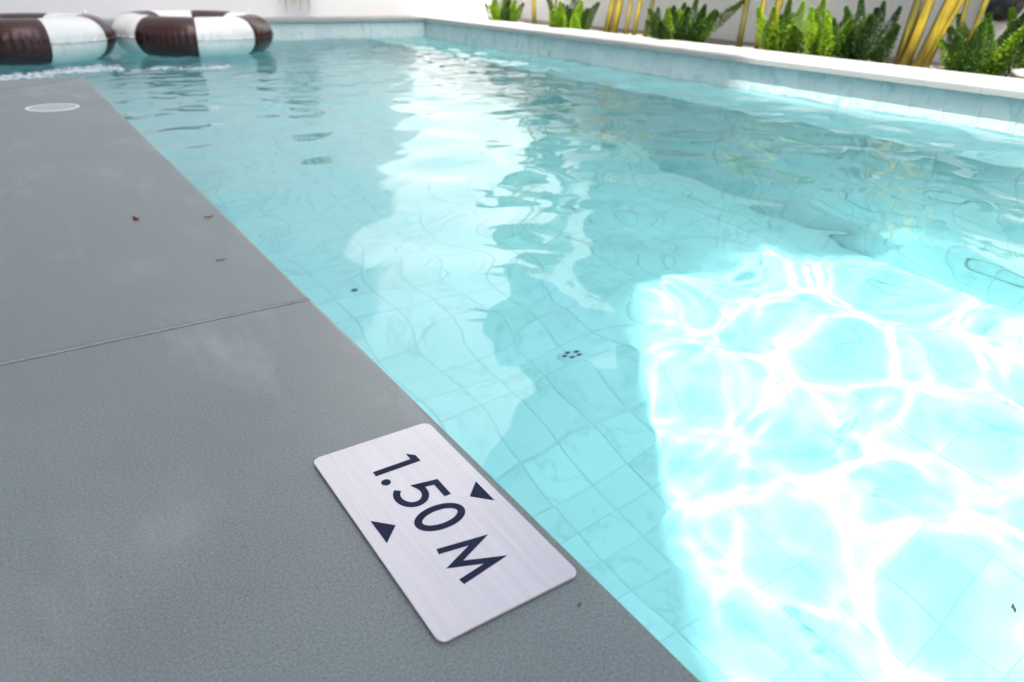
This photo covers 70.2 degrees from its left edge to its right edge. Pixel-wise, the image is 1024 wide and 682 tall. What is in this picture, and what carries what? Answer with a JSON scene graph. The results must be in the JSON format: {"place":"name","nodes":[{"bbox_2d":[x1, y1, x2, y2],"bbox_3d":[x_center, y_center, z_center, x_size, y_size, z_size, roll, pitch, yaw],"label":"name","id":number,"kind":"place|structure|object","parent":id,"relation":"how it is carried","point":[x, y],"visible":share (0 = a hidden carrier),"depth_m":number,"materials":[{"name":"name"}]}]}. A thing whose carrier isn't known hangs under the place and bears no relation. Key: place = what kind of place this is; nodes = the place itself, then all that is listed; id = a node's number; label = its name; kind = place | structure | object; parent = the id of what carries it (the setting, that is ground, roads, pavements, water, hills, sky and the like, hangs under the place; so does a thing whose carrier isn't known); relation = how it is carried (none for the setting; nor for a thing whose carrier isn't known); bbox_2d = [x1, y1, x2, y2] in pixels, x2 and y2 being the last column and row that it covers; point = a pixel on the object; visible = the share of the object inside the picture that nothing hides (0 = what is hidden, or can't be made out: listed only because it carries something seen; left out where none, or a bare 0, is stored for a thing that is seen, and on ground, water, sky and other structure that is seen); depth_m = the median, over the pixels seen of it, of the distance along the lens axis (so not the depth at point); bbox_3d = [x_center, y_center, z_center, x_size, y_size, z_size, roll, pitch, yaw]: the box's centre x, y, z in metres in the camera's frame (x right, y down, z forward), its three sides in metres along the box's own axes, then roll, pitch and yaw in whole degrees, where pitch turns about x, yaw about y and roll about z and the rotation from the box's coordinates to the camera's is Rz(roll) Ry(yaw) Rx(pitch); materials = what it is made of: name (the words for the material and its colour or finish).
{"place":"outdoors","nodes":[
{"label":"outdoors","id":0,"kind":"place"},
{"bbox_2d":[0,77,700,681],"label":"pool deck","id":1,"kind":"structure","parent":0,"point":[182,407],"depth_m":0.66,"materials":[{"name":"grey concrete"}]},
{"bbox_2d":[25,103,79,111],"bbox_3d":[-1.417,-0.721,2.246,0.146,0.002,0.146,-16,31,-30],"label":"skimmer lid","id":2,"kind":"object","parent":1,"relation":"on","point":[52,107],"visible":1,"depth_m":2.24,"materials":[{"name":"white plastic"}]},
{"bbox_2d":[314,423,575,642],"bbox_3d":[-0.065,0.141,0.600,0.118,0.004,0.241,-16,31,-30],"label":"depth marker","id":3,"kind":"object","parent":1,"relation":"on","point":[460,545],"visible":1,"depth_m":0.58,"materials":[{"name":"silver metal"}]},
{"bbox_2d":[0,36,1023,681],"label":"pool water","id":4,"kind":"structure","parent":0,"point":[706,382],"depth_m":1.39,"materials":[{"name":"teal liquid"}]},
{"bbox_2d":[0,11,116,65],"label":"swim ring","id":5,"kind":"object","parent":4,"relation":"on","point":[28,39],"visible":0.99,"depth_m":4.43,"materials":[{"name":"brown plastic"}]},
{"bbox_2d":[0,62,235,80],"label":"foam","id":6,"kind":"object","parent":4,"relation":"on","point":[35,75],"visible":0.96,"depth_m":4.23,"materials":[{"name":"liquid"}]},
{"bbox_2d":[111,10,273,56],"bbox_3d":[-2.338,-2.282,5.365,1.118,0.290,1.118,-15,32,-30],"label":"swim ring","id":7,"kind":"object","parent":4,"relation":"on","point":[187,33],"visible":0.96,"depth_m":4.98,"materials":[{"name":"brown plastic"}]},
{"label":"ground","id":8,"kind":"structure","parent":0,"visible":0},
{"bbox_2d":[0,0,513,18],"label":"boundary wall","id":9,"kind":"structure","parent":8,"relation":"on","point":[108,9],"depth_m":6.36,"materials":[{"name":"white paint"}]},
{"bbox_2d":[279,0,310,10],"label":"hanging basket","id":10,"kind":"object","parent":9,"relation":"hanging from","point":[300,3],"visible":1,"depth_m":6.29,"materials":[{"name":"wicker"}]},
{"bbox_2d":[103,15,1023,98],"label":"pool coping","id":11,"kind":"object","parent":8,"relation":"on","point":[977,83],"visible":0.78,"depth_m":4.15,"materials":[{"name":"white stone"}]},
{"bbox_2d":[482,18,1009,76],"bbox_3d":[2.877,-0.982,3.120,0.984,0.108,11.760,-16,31,-30],"label":"planting bed","id":12,"kind":"object","parent":8,"relation":"on","point":[933,65],"visible":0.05,"depth_m":5.35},
{"bbox_2d":[484,0,524,21],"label":"foxtail fern","id":13,"kind":"object","parent":12,"relation":"on","point":[508,10],"visible":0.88,"depth_m":6.63,"materials":[{"name":"green plant"}]},
{"bbox_2d":[532,0,556,24],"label":"golden stalk plant","id":14,"kind":"object","parent":12,"relation":"on","point":[534,12],"visible":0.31,"depth_m":6.37,"materials":[{"name":"yellow plant"}]},
{"bbox_2d":[546,0,599,29],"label":"foxtail fern","id":15,"kind":"object","parent":12,"relation":"on","point":[576,16],"visible":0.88,"depth_m":5.93,"materials":[{"name":"green plant"}]},
{"bbox_2d":[603,0,622,33],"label":"golden stalk plant","id":16,"kind":"object","parent":12,"relation":"on","point":[614,22],"visible":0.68,"depth_m":5.71,"materials":[{"name":"yellow plant"}]},
{"bbox_2d":[624,0,654,36],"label":"golden stalk plant","id":17,"kind":"object","parent":12,"relation":"on","point":[635,25],"visible":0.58,"depth_m":5.54,"materials":[{"name":"yellow plant"}]},
{"bbox_2d":[644,0,744,42],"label":"foxtail fern","id":18,"kind":"object","parent":12,"relation":"on","point":[680,26],"visible":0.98,"depth_m":5.00,"materials":[{"name":"green plant"}]},
{"bbox_2d":[735,0,749,46],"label":"golden stalk plant","id":19,"kind":"object","parent":12,"relation":"on","point":[739,41],"visible":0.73,"depth_m":4.66,"materials":[{"name":"yellow plant"}]},
{"bbox_2d":[754,0,792,49],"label":"golden stalk plant","id":20,"kind":"object","parent":12,"relation":"on","point":[778,4],"visible":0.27,"depth_m":4.53,"materials":[{"name":"yellow plant"}]},
{"bbox_2d":[754,0,820,53],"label":"foxtail fern","id":21,"kind":"object","parent":12,"relation":"on","point":[779,29],"visible":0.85,"depth_m":4.42,"materials":[{"name":"green plant"}]},
{"bbox_2d":[792,0,871,58],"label":"foxtail fern","id":22,"kind":"object","parent":12,"relation":"on","point":[824,32],"visible":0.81,"depth_m":4.21,"materials":[{"name":"green plant"}]},
{"bbox_2d":[838,0,901,62],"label":"foxtail fern","id":23,"kind":"object","parent":12,"relation":"on","point":[864,51],"visible":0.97,"depth_m":4.07,"materials":[{"name":"green plant"}]},
{"bbox_2d":[893,0,963,67],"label":"golden stalk plant","id":24,"kind":"object","parent":12,"relation":"on","point":[914,31],"visible":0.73,"depth_m":3.89,"materials":[{"name":"yellow plant"}]},
{"bbox_2d":[945,0,989,69],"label":"golden stalk plant","id":25,"kind":"object","parent":12,"relation":"on","point":[981,12],"visible":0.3,"depth_m":3.70,"materials":[{"name":"yellow plant"}]},
{"bbox_2d":[938,11,1023,76],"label":"foxtail fern","id":26,"kind":"object","parent":12,"relation":"on","point":[977,57],"visible":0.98,"depth_m":3.55,"materials":[{"name":"green plant"}]},
{"bbox_2d":[1005,7,1023,71],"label":"foxtail fern","id":27,"kind":"object","parent":12,"relation":"on","point":[1011,17],"visible":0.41,"depth_m":3.58,"materials":[{"name":"green plant"}]},
{"bbox_2d":[1009,69,1023,78],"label":"rock","id":28,"kind":"object","parent":12,"relation":"on","point":[1017,73],"visible":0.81,"depth_m":3.43,"materials":[{"name":"white stone"}]},
{"bbox_2d":[514,0,1023,68],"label":"boundary wall","id":29,"kind":"structure","parent":8,"relation":"on","point":[728,29],"depth_m":5.32,"materials":[{"name":"white paint"}]},
{"bbox_2d":[984,0,1023,21],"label":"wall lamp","id":30,"kind":"object","parent":29,"relation":"attached to","point":[999,8],"visible":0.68,"depth_m":3.90,"materials":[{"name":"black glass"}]},
{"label":"pool floor","id":31,"kind":"structure","parent":0,"visible":0},
{"bbox_2d":[110,21,425,44],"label":"pool end wall","id":32,"kind":"structure","parent":31,"relation":"on","point":[331,30],"depth_m":6.59,"materials":[{"name":"tile"}]},
{"bbox_2d":[425,21,1023,136],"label":"pool side wall","id":33,"kind":"structure","parent":31,"relation":"on","point":[989,112],"depth_m":3.95,"materials":[{"name":"tile"}]}
]}

